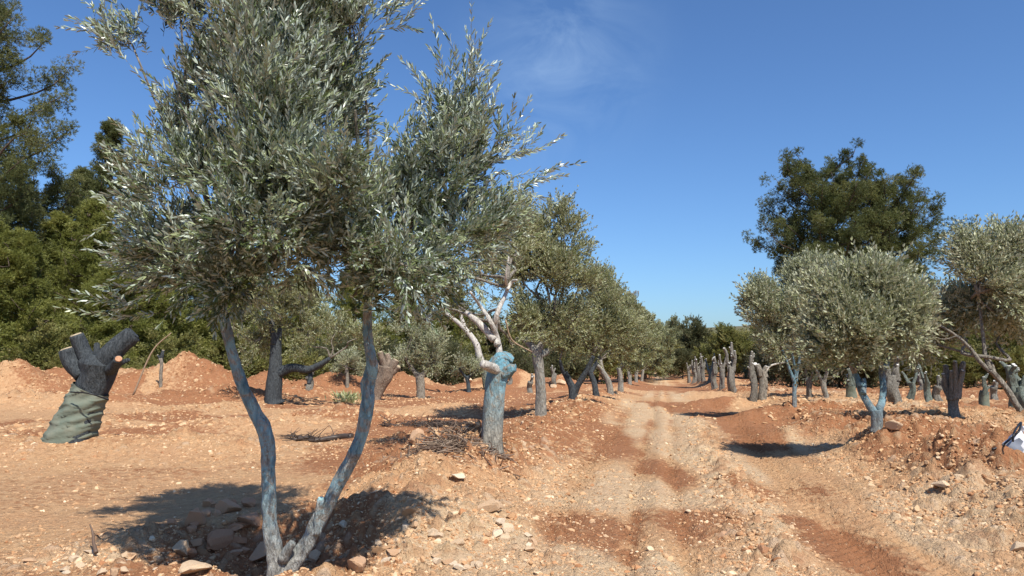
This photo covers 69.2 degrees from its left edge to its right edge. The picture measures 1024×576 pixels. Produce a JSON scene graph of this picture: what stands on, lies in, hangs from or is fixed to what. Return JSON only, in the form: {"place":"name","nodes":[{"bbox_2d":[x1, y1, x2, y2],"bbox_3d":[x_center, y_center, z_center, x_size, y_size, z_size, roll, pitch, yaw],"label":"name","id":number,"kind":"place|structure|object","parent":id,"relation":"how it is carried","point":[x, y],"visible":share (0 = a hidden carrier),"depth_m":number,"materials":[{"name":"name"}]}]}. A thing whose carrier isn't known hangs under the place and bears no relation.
{"place":"outdoors","nodes":[
{"label":"outdoors","id":0,"kind":"place"},
{"bbox_2d":[0,326,1023,575],"bbox_3d":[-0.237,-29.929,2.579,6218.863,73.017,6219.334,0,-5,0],"label":"ground","id":1,"kind":"structure","parent":0,"point":[854,544],"depth_m":8.78,"materials":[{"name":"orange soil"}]},
{"bbox_2d":[0,217,52,361],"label":"pine tree","id":2,"kind":"object","parent":1,"relation":"on","point":[6,277],"visible":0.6,"depth_m":32.17,"materials":[{"name":"green plant"}]},
{"bbox_2d":[0,226,70,357],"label":"pine tree","id":3,"kind":"object","parent":1,"relation":"on","point":[26,258],"visible":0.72,"depth_m":32.65,"materials":[{"name":"green plant"}]},
{"bbox_2d":[0,318,73,370],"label":"scrub tree","id":4,"kind":"object","parent":1,"relation":"on","point":[42,347],"visible":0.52,"depth_m":30.32,"materials":[{"name":"green plant"}]},
{"bbox_2d":[0,0,85,291],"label":"pine tree","id":5,"kind":"object","parent":1,"relation":"on","point":[13,171],"visible":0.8,"depth_m":37.22,"materials":[{"name":"green plant"}]},
{"bbox_2d":[0,159,120,338],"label":"pine tree","id":6,"kind":"object","parent":1,"relation":"on","point":[58,186],"visible":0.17,"depth_m":40.60,"materials":[{"name":"green plant"}]},
{"bbox_2d":[37,210,94,333],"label":"pine tree","id":7,"kind":"object","parent":1,"relation":"on","point":[55,227],"visible":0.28,"depth_m":38.91,"materials":[{"name":"green plant"}]},
{"bbox_2d":[62,165,94,215],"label":"pine tree","id":8,"kind":"object","parent":1,"relation":"on","point":[81,170],"visible":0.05,"depth_m":50.47,"materials":[{"name":"green plant"}]},
{"bbox_2d":[40,328,139,443],"bbox_3d":[-6.505,1.610,11.424,1.428,1.995,0.774,-1,-5,9],"label":"olive stump","id":9,"kind":"object","parent":1,"relation":"on","point":[78,415],"visible":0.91,"depth_m":11.31,"materials":[{"name":"wood"}]},
{"bbox_2d":[40,196,147,341],"bbox_3d":[-20.050,0.398,36.195,5.526,10.137,5.919,0,-5,0],"label":"pine tree","id":10,"kind":"object","parent":1,"relation":"on","point":[89,220],"visible":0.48,"depth_m":35.62,"materials":[{"name":"green plant"}]},
{"bbox_2d":[69,118,150,318],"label":"pine tree","id":11,"kind":"object","parent":1,"relation":"on","point":[113,136],"visible":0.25,"depth_m":43.36,"materials":[{"name":"green plant"}]},
{"bbox_2d":[76,332,144,369],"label":"scrub tree","id":12,"kind":"object","parent":1,"relation":"on","point":[91,341],"visible":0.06,"depth_m":31.09,"materials":[{"name":"green plant"}]},
{"bbox_2d":[59,263,164,366],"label":"pine tree","id":13,"kind":"object","parent":1,"relation":"on","point":[95,323],"visible":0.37,"depth_m":32.52,"materials":[{"name":"green plant"}]},
{"bbox_2d":[76,233,211,359],"bbox_3d":[-17.349,1.342,35.519,6.009,8.326,6.549,1,-5,-13],"label":"pine tree","id":14,"kind":"object","parent":1,"relation":"on","point":[160,304],"visible":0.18,"depth_m":34.23,"materials":[{"name":"green plant"}]},
{"bbox_2d":[157,350,164,387],"bbox_3d":[-12.050,2.807,25.408,0.265,1.390,0.144,0,-5,0],"label":"olive stump","id":15,"kind":"object","parent":1,"relation":"on","point":[161,357],"visible":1,"depth_m":25.38,"materials":[{"name":"grey plant"}]},
{"bbox_2d":[129,327,203,367],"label":"scrub tree","id":16,"kind":"object","parent":1,"relation":"on","point":[168,346],"visible":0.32,"depth_m":32.61,"materials":[{"name":"green plant"}]},
{"bbox_2d":[172,540,188,555],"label":"boulder","id":17,"kind":"object","parent":1,"relation":"on","point":[180,547],"visible":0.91,"depth_m":6.29,"materials":[{"name":"stone"}]},
{"bbox_2d":[184,507,205,525],"bbox_3d":[-2.881,2.083,6.759,0.154,0.171,0.143,-2,-5,18],"label":"boulder","id":18,"kind":"object","parent":1,"relation":"on","point":[196,514],"visible":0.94,"depth_m":6.72,"materials":[{"name":"stone"}]},
{"bbox_2d":[178,560,212,573],"bbox_3d":[-2.184,1.936,5.134,0.190,0.091,0.310,10,-11,8],"label":"boulder","id":19,"kind":"object","parent":1,"relation":"on","point":[190,566],"visible":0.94,"depth_m":5.07,"materials":[{"name":"stone"}]},
{"bbox_2d":[168,264,258,359],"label":"pine tree","id":20,"kind":"object","parent":1,"relation":"on","point":[200,324],"visible":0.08,"depth_m":37.21,"materials":[{"name":"green plant"}]},
{"bbox_2d":[206,529,234,550],"bbox_3d":[-2.620,2.256,6.671,0.155,0.167,0.296,-4,-6,39],"label":"boulder","id":21,"kind":"object","parent":1,"relation":"on","point":[218,539],"visible":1,"depth_m":6.61,"materials":[{"name":"stone"}]},
{"bbox_2d":[215,498,241,513],"bbox_3d":[-2.813,2.163,7.369,0.262,0.146,0.150,-3,-6,31],"label":"boulder","id":22,"kind":"object","parent":1,"relation":"on","point":[226,505],"visible":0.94,"depth_m":7.31,"materials":[{"name":"stone"}]},
{"bbox_2d":[197,321,298,377],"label":"scrub tree","id":23,"kind":"object","parent":1,"relation":"on","point":[216,352],"visible":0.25,"depth_m":35.42,"materials":[{"name":"green plant"}]},
{"bbox_2d":[241,497,255,506],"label":"stone","id":24,"kind":"object","parent":1,"relation":"on","point":[248,502],"visible":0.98,"depth_m":7.55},
{"bbox_2d":[237,512,260,526],"bbox_3d":[-2.439,2.164,6.936,0.210,0.122,0.239,-1,-5,12],"label":"boulder","id":25,"kind":"object","parent":1,"relation":"on","point":[253,519],"visible":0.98,"depth_m":6.86,"materials":[{"name":"stone"}]},
{"bbox_2d":[209,253,299,379],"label":"pine tree","id":26,"kind":"object","parent":1,"relation":"on","point":[247,281],"visible":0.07,"depth_m":40.56,"materials":[{"name":"green plant"}]},
{"bbox_2d":[249,541,265,561],"bbox_3d":[-2.185,2.325,6.559,0.252,0.154,0.218,-1,-5,11],"label":"boulder","id":27,"kind":"object","parent":1,"relation":"on","point":[259,553],"visible":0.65,"depth_m":6.50,"materials":[{"name":"stone"}]},
{"bbox_2d":[247,324,333,379],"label":"scrub tree","id":28,"kind":"object","parent":1,"relation":"on","point":[307,361],"visible":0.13,"depth_m":39.61,"materials":[{"name":"green plant"}]},
{"bbox_2d":[279,428,325,440],"bbox_3d":[-3.777,2.660,13.392,0.849,0.277,0.588,0,-5,0],"label":"dead branch","id":29,"kind":"object","parent":1,"relation":"on","point":[297,438],"visible":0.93,"depth_m":13.32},
{"bbox_2d":[232,272,388,404],"bbox_3d":[-6.204,1.442,22.495,4.996,4.405,2.292,0,-5,0],"label":"olive tree","id":30,"kind":"object","parent":1,"relation":"on","point":[277,370],"visible":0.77,"depth_m":22.29,"materials":[{"name":"green plant"}]},
{"bbox_2d":[282,270,341,380],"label":"pine tree","id":31,"kind":"object","parent":1,"relation":"on","point":[296,319],"visible":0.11,"depth_m":46.59,"materials":[{"name":"green plant"}]},
{"bbox_2d":[275,422,354,442],"bbox_3d":[-3.590,2.626,13.519,1.525,0.346,0.630,0,-5,0],"label":"dead branch","id":32,"kind":"object","parent":1,"relation":"on","point":[332,437],"visible":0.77,"depth_m":13.43,"materials":[{"name":"wood"}]},
{"bbox_2d":[52,0,587,575],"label":"olive tree","id":33,"kind":"object","parent":1,"relation":"on","point":[280,74],"visible":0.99,"depth_m":4.84,"materials":[{"name":"green plant"}]},
{"bbox_2d":[313,389,360,402],"bbox_3d":[-5.523,3.675,24.653,1.928,0.668,1.254,0,-5,0],"label":"weed","id":34,"kind":"object","parent":1,"relation":"on","point":[343,396],"visible":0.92,"depth_m":24.55,"materials":[{"name":"green plant"}]},
{"bbox_2d":[286,329,392,380],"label":"shrub","id":35,"kind":"object","parent":1,"relation":"on","point":[340,346],"visible":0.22,"depth_m":41.62,"materials":[{"name":"green plant"}]},
{"bbox_2d":[328,343,365,387],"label":"olive tree","id":36,"kind":"object","parent":1,"relation":"on","point":[350,356],"visible":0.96,"depth_m":34.47,"materials":[{"name":"green plant"}]},
{"bbox_2d":[320,270,386,353],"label":"pine tree","id":37,"kind":"object","parent":1,"relation":"on","point":[349,304],"visible":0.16,"depth_m":51.75,"materials":[{"name":"green plant"}]},
{"bbox_2d":[347,555,365,571],"bbox_3d":[-1.131,2.023,5.435,0.155,0.117,0.143,-10,0,22],"label":"boulder","id":38,"kind":"object","parent":1,"relation":"on","point":[356,563],"visible":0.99,"depth_m":5.39,"materials":[{"name":"stone"}]},
{"bbox_2d":[374,351,400,399],"bbox_3d":[-4.764,3.365,27.677,1.206,2.043,0.675,0,-5,0],"label":"olive stump","id":39,"kind":"object","parent":1,"relation":"on","point":[388,368],"visible":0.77,"depth_m":27.52,"materials":[{"name":"wood"}]},
{"bbox_2d":[334,324,451,376],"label":"shrub","id":40,"kind":"object","parent":1,"relation":"on","point":[385,348],"visible":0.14,"depth_m":45.20,"materials":[{"name":"green plant"}]},
{"bbox_2d":[376,283,435,375],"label":"pine tree","id":41,"kind":"object","parent":1,"relation":"on","point":[402,335],"visible":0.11,"depth_m":55.25,"materials":[{"name":"green plant"}]},
{"bbox_2d":[409,428,424,444],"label":"boulder","id":42,"kind":"object","parent":1,"relation":"on","point":[415,433],"visible":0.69,"depth_m":9.78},
{"bbox_2d":[384,316,453,398],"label":"olive tree","id":43,"kind":"object","parent":1,"relation":"on","point":[419,343],"visible":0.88,"depth_m":30.01,"materials":[{"name":"green plant"}]},
{"bbox_2d":[370,413,481,427],"bbox_3d":[-1.695,2.918,15.895,3.506,0.552,1.061,0,-5,0],"label":"brush pile","id":44,"kind":"object","parent":1,"relation":"on","point":[431,423],"visible":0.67,"depth_m":15.84,"materials":[{"name":"wood"}]},
{"bbox_2d":[362,420,520,476],"bbox_3d":[-0.854,2.078,9.409,2.108,0.719,2.071,0,-5,0],"label":"brush pile","id":45,"kind":"object","parent":1,"relation":"on","point":[436,445],"visible":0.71,"depth_m":9.33,"materials":[{"name":"wood"}]},
{"bbox_2d":[393,333,489,385],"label":"shrub","id":46,"kind":"object","parent":1,"relation":"on","point":[447,368],"visible":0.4,"depth_m":49.32,"materials":[{"name":"green plant"}]},
{"bbox_2d":[429,286,485,384],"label":"pine tree","id":47,"kind":"object","parent":1,"relation":"on","point":[455,328],"visible":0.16,"depth_m":59.44,"materials":[{"name":"green plant"}]},
{"bbox_2d":[445,351,485,391],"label":"olive tree","id":48,"kind":"object","parent":1,"relation":"on","point":[469,365],"visible":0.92,"depth_m":32.91,"materials":[{"name":"green plant"}]},
{"bbox_2d":[445,313,486,389],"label":"olive tree","id":49,"kind":"object","parent":1,"relation":"on","point":[475,342],"visible":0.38,"depth_m":33.54,"materials":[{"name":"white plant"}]},
{"bbox_2d":[441,335,492,383],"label":"scrub tree","id":50,"kind":"object","parent":1,"relation":"on","point":[471,347],"visible":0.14,"depth_m":51.51,"materials":[{"name":"green plant"}]},
{"bbox_2d":[385,175,553,453],"bbox_3d":[-0.702,0.269,10.518,2.570,3.892,2.221,0,-5,0],"label":"olive tree","id":51,"kind":"object","parent":1,"relation":"on","point":[499,367],"visible":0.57,"depth_m":10.05,"materials":[{"name":"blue plant"}]},
{"bbox_2d":[477,498,502,511],"bbox_3d":[-0.198,1.985,6.771,0.242,0.130,0.134,-1,-5,13],"label":"boulder","id":52,"kind":"object","parent":1,"relation":"on","point":[491,505],"visible":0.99,"depth_m":6.72,"materials":[{"name":"stone"}]},
{"bbox_2d":[463,307,527,375],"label":"scrub tree","id":53,"kind":"object","parent":1,"relation":"on","point":[491,345],"visible":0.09,"depth_m":65.34,"materials":[{"name":"green plant"}]},
{"bbox_2d":[0,351,1023,575],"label":"earth clods","id":54,"kind":"object","parent":1,"relation":"on","point":[931,411],"visible":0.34,"depth_m":10.46,"materials":[{"name":"soil"}]},
{"bbox_2d":[484,341,554,376],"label":"shrub","id":55,"kind":"object","parent":1,"relation":"on","point":[523,363],"visible":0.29,"depth_m":55.12,"materials":[{"name":"green plant"}]},
{"bbox_2d":[491,311,581,370],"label":"scrub tree","id":56,"kind":"object","parent":1,"relation":"on","point":[513,336],"visible":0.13,"depth_m":68.73,"materials":[{"name":"green plant"}]},
{"bbox_2d":[467,173,611,415],"bbox_3d":[0.532,0.163,15.976,3.220,5.196,1.984,-1,-5,9],"label":"olive tree","id":57,"kind":"object","parent":1,"relation":"on","point":[555,264],"visible":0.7,"depth_m":15.82,"materials":[{"name":"green plant"}]},
{"bbox_2d":[527,345,608,384],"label":"shrub","id":58,"kind":"object","parent":1,"relation":"on","point":[576,372],"visible":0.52,"depth_m":60.73,"materials":[{"name":"green plant"}]},
{"bbox_2d":[547,258,643,399],"bbox_3d":[2.364,1.179,21.249,2.984,4.258,1.976,0,-5,0],"label":"olive tree","id":59,"kind":"object","parent":1,"relation":"on","point":[619,320],"visible":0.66,"depth_m":21.09,"materials":[{"name":"green plant"}]},
{"bbox_2d":[580,310,639,383],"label":"scrub tree","id":60,"kind":"object","parent":1,"relation":"on","point":[606,365],"visible":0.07,"depth_m":77.56,"materials":[{"name":"green plant"}]},
{"bbox_2d":[586,268,653,395],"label":"olive tree","id":61,"kind":"object","parent":1,"relation":"on","point":[632,342],"visible":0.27,"depth_m":25.17,"materials":[{"name":"green plant"}]},
{"bbox_2d":[593,289,646,394],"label":"olive tree","id":62,"kind":"object","parent":1,"relation":"on","point":[630,356],"visible":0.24,"depth_m":30.29,"materials":[{"name":"green plant"}]},
{"bbox_2d":[615,291,662,391],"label":"olive tree","id":63,"kind":"object","parent":1,"relation":"on","point":[648,350],"visible":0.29,"depth_m":34.67,"materials":[{"name":"green plant"}]},
{"bbox_2d":[627,309,662,384],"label":"olive tree","id":64,"kind":"object","parent":1,"relation":"on","point":[658,355],"visible":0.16,"depth_m":57.55,"materials":[{"name":"green plant"}]},
{"bbox_2d":[608,339,683,381],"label":"scrub tree","id":65,"kind":"object","parent":1,"relation":"on","point":[626,375],"visible":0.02,"depth_m":87.94,"materials":[{"name":"green plant"}]},
{"bbox_2d":[634,320,667,382],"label":"olive tree","id":66,"kind":"object","parent":1,"relation":"on","point":[656,364],"visible":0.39,"depth_m":69.45,"materials":[{"name":"green plant"}]},
{"bbox_2d":[638,308,669,379],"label":"scrub tree","id":67,"kind":"object","parent":1,"relation":"on","point":[660,331],"visible":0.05,"depth_m":94.03,"materials":[{"name":"plant"}]},
{"bbox_2d":[640,324,676,380],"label":"olive tree","id":68,"kind":"object","parent":1,"relation":"on","point":[669,340],"visible":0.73,"depth_m":81.30,"materials":[{"name":"green plant"}]},
{"bbox_2d":[655,314,681,375],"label":"scrub tree","id":69,"kind":"object","parent":1,"relation":"on","point":[672,320],"visible":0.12,"depth_m":111.19,"materials":[{"name":"plant"}]},
{"bbox_2d":[655,342,685,379],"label":"scrub tree","id":70,"kind":"object","parent":1,"relation":"on","point":[678,358],"visible":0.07,"depth_m":95.79,"materials":[{"name":"green plant"}]},
{"bbox_2d":[671,344,694,378],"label":"scrub tree","id":71,"kind":"object","parent":1,"relation":"on","point":[686,354],"visible":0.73,"depth_m":97.67,"materials":[{"name":"green plant"}]},
{"bbox_2d":[672,315,713,370],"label":"scrub tree","id":72,"kind":"object","parent":1,"relation":"on","point":[696,330],"visible":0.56,"depth_m":103.11,"materials":[{"name":"green plant"}]},
{"bbox_2d":[700,354,706,382],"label":"pollarded olive","id":73,"kind":"object","parent":1,"relation":"on","point":[702,369],"visible":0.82,"depth_m":59.56,"materials":[{"name":"grey plant"}]},
{"bbox_2d":[710,356,717,389],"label":"pollarded olive","id":74,"kind":"object","parent":1,"relation":"on","point":[713,376],"visible":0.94,"depth_m":42.98,"materials":[{"name":"grey plant"}]},
{"bbox_2d":[716,354,725,389],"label":"pollarded olive","id":75,"kind":"object","parent":1,"relation":"on","point":[721,376],"visible":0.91,"depth_m":38.97,"materials":[{"name":"grey plant"}]},
{"bbox_2d":[690,322,758,377],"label":"scrub tree","id":76,"kind":"object","parent":1,"relation":"on","point":[717,343],"visible":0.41,"depth_m":98.99,"materials":[{"name":"green plant"}]},
{"bbox_2d":[723,342,736,392],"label":"pollarded olive","id":77,"kind":"object","parent":1,"relation":"on","point":[731,369],"visible":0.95,"depth_m":29.36,"materials":[{"name":"grey plant"}]},
{"bbox_2d":[716,323,758,377],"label":"scrub tree","id":78,"kind":"object","parent":1,"relation":"on","point":[743,343],"visible":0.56,"depth_m":96.73,"materials":[{"name":"green plant"}]},
{"bbox_2d":[747,351,757,401],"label":"pollarded olive","id":79,"kind":"object","parent":1,"relation":"on","point":[753,396],"visible":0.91,"depth_m":22.03,"materials":[{"name":"grey plant"}]},
{"bbox_2d":[739,347,773,383],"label":"shrub","id":80,"kind":"object","parent":1,"relation":"on","point":[746,370],"visible":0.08,"depth_m":51.76,"materials":[{"name":"green plant"}]},
{"bbox_2d":[753,358,791,400],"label":"pollarded olive","id":81,"kind":"object","parent":1,"relation":"on","point":[762,375],"visible":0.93,"depth_m":22.09,"materials":[{"name":"grey plant"}]},
{"bbox_2d":[740,332,828,386],"bbox_3d":[14.855,3.656,39.701,4.336,4.473,7.016,0,-5,-1],"label":"shrub","id":82,"kind":"object","parent":1,"relation":"on","point":[782,373],"visible":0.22,"depth_m":39.28,"materials":[{"name":"green plant"}]},
{"bbox_2d":[729,244,843,407],"bbox_3d":[6.659,0.885,17.355,3.279,3.871,1.994,0,-5,0],"label":"olive tree","id":83,"kind":"object","parent":1,"relation":"on","point":[760,296],"visible":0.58,"depth_m":17.10,"materials":[{"name":"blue plant"}]},
{"bbox_2d":[803,369,813,397],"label":"pollarded olive","id":84,"kind":"object","parent":1,"relation":"on","point":[808,387],"visible":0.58,"depth_m":21.75,"materials":[{"name":"grey plant"}]},
{"bbox_2d":[786,352,847,397],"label":"olive tree","id":85,"kind":"object","parent":1,"relation":"on","point":[824,387],"visible":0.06,"depth_m":21.51,"materials":[{"name":"green plant"}]},
{"bbox_2d":[741,137,909,386],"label":"pine tree","id":86,"kind":"object","parent":1,"relation":"on","point":[831,203],"visible":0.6,"depth_m":46.44,"materials":[{"name":"green plant"}]},
{"bbox_2d":[808,362,868,387],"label":"shrub","id":87,"kind":"object","parent":1,"relation":"on","point":[840,381],"visible":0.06,"depth_m":43.24,"materials":[{"name":"green plant"}]},
{"bbox_2d":[845,368,857,397],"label":"pollarded olive","id":88,"kind":"object","parent":1,"relation":"on","point":[850,385],"visible":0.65,"depth_m":22.02,"materials":[{"name":"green plant"}]},
{"bbox_2d":[777,237,954,431],"bbox_3d":[5.110,0.663,10.763,2.474,2.893,1.730,0,-5,0],"label":"olive tree","id":89,"kind":"object","parent":1,"relation":"on","point":[864,307],"visible":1,"depth_m":10.64,"materials":[{"name":"green plant"}]},
{"bbox_2d":[832,346,904,387],"bbox_3d":[19.561,3.976,40.716,4.452,4.210,7.203,-4,-6,38],"label":"shrub","id":90,"kind":"object","parent":1,"relation":"on","point":[872,380],"visible":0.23,"depth_m":39.72,"materials":[{"name":"green plant"}]},
{"bbox_2d":[885,357,901,404],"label":"pollarded olive","id":91,"kind":"object","parent":1,"relation":"on","point":[893,379],"visible":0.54,"depth_m":18.69,"materials":[{"name":"grey plant"}]},
{"bbox_2d":[885,420,902,429],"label":"boulder","id":92,"kind":"object","parent":1,"relation":"on","point":[892,425],"visible":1,"depth_m":10.46,"materials":[{"name":"stone"}]},
{"bbox_2d":[831,161,975,293],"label":"pine tree","id":93,"kind":"object","parent":1,"relation":"on","point":[913,230],"visible":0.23,"depth_m":47.25,"materials":[{"name":"green plant"}]},
{"bbox_2d":[901,365,918,399],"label":"pollarded olive","id":94,"kind":"object","parent":1,"relation":"on","point":[912,391],"visible":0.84,"depth_m":20.91,"materials":[{"name":"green plant"}]},
{"bbox_2d":[918,364,932,401],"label":"pollarded olive","id":95,"kind":"object","parent":1,"relation":"on","point":[926,389],"visible":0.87,"depth_m":20.26,"materials":[{"name":"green plant"}]},
{"bbox_2d":[932,375,942,400],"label":"pollarded olive","id":96,"kind":"object","parent":1,"relation":"on","point":[936,390],"visible":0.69,"depth_m":20.12,"materials":[{"name":"grey plant"}]},
{"bbox_2d":[896,340,1005,386],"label":"scrub tree","id":97,"kind":"object","parent":1,"relation":"on","point":[948,361],"visible":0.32,"depth_m":38.92,"materials":[{"name":"green plant"}]},
{"bbox_2d":[941,361,965,417],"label":"pollarded olive","id":98,"kind":"object","parent":1,"relation":"on","point":[952,383],"visible":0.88,"depth_m":13.58,"materials":[{"name":"blue plant"}]},
{"bbox_2d":[922,321,995,387],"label":"scrub tree","id":99,"kind":"object","parent":1,"relation":"on","point":[973,340],"visible":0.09,"depth_m":41.51,"materials":[{"name":"green plant"}]},
{"bbox_2d":[896,210,1023,411],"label":"olive tree","id":100,"kind":"object","parent":1,"relation":"on","point":[990,262],"visible":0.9,"depth_m":12.28,"materials":[{"name":"green plant"}]},
{"bbox_2d":[978,373,989,406],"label":"pollarded olive","id":101,"kind":"object","parent":1,"relation":"on","point":[983,397],"visible":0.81,"depth_m":14.73,"materials":[{"name":"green plant"}]},
{"bbox_2d":[951,332,1023,389],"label":"scrub tree","id":102,"kind":"object","parent":1,"relation":"on","point":[1015,353],"visible":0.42,"depth_m":37.67,"materials":[{"name":"green plant"}]},
{"bbox_2d":[990,380,998,399],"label":"pollarded olive","id":103,"kind":"object","parent":1,"relation":"on","point":[993,391],"visible":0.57,"depth_m":22.84,"materials":[{"name":"grey plant"}]},
{"bbox_2d":[991,422,1021,450],"bbox_3d":[5.410,1.594,7.960,0.618,0.277,0.215,3,-6,-30],"label":"irrigation hose","id":104,"kind":"object","parent":1,"relation":"on","point":[1015,433],"visible":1,"depth_m":7.88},
{"bbox_2d":[999,361,1023,408],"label":"pollarded olive","id":105,"kind":"object","parent":1,"relation":"on","point":[1015,382],"visible":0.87,"depth_m":14.93,"materials":[{"name":"grey wood"}]},
{"bbox_2d":[1002,426,1023,452],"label":"sack","id":106,"kind":"object","parent":1,"relation":"on","point":[1018,443],"visible":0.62,"depth_m":7.93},
{"bbox_2d":[0,0,1023,327],"label":"sky","id":107,"kind":"structure","parent":0,"point":[677,111],"materials":[{"name":"blue"}]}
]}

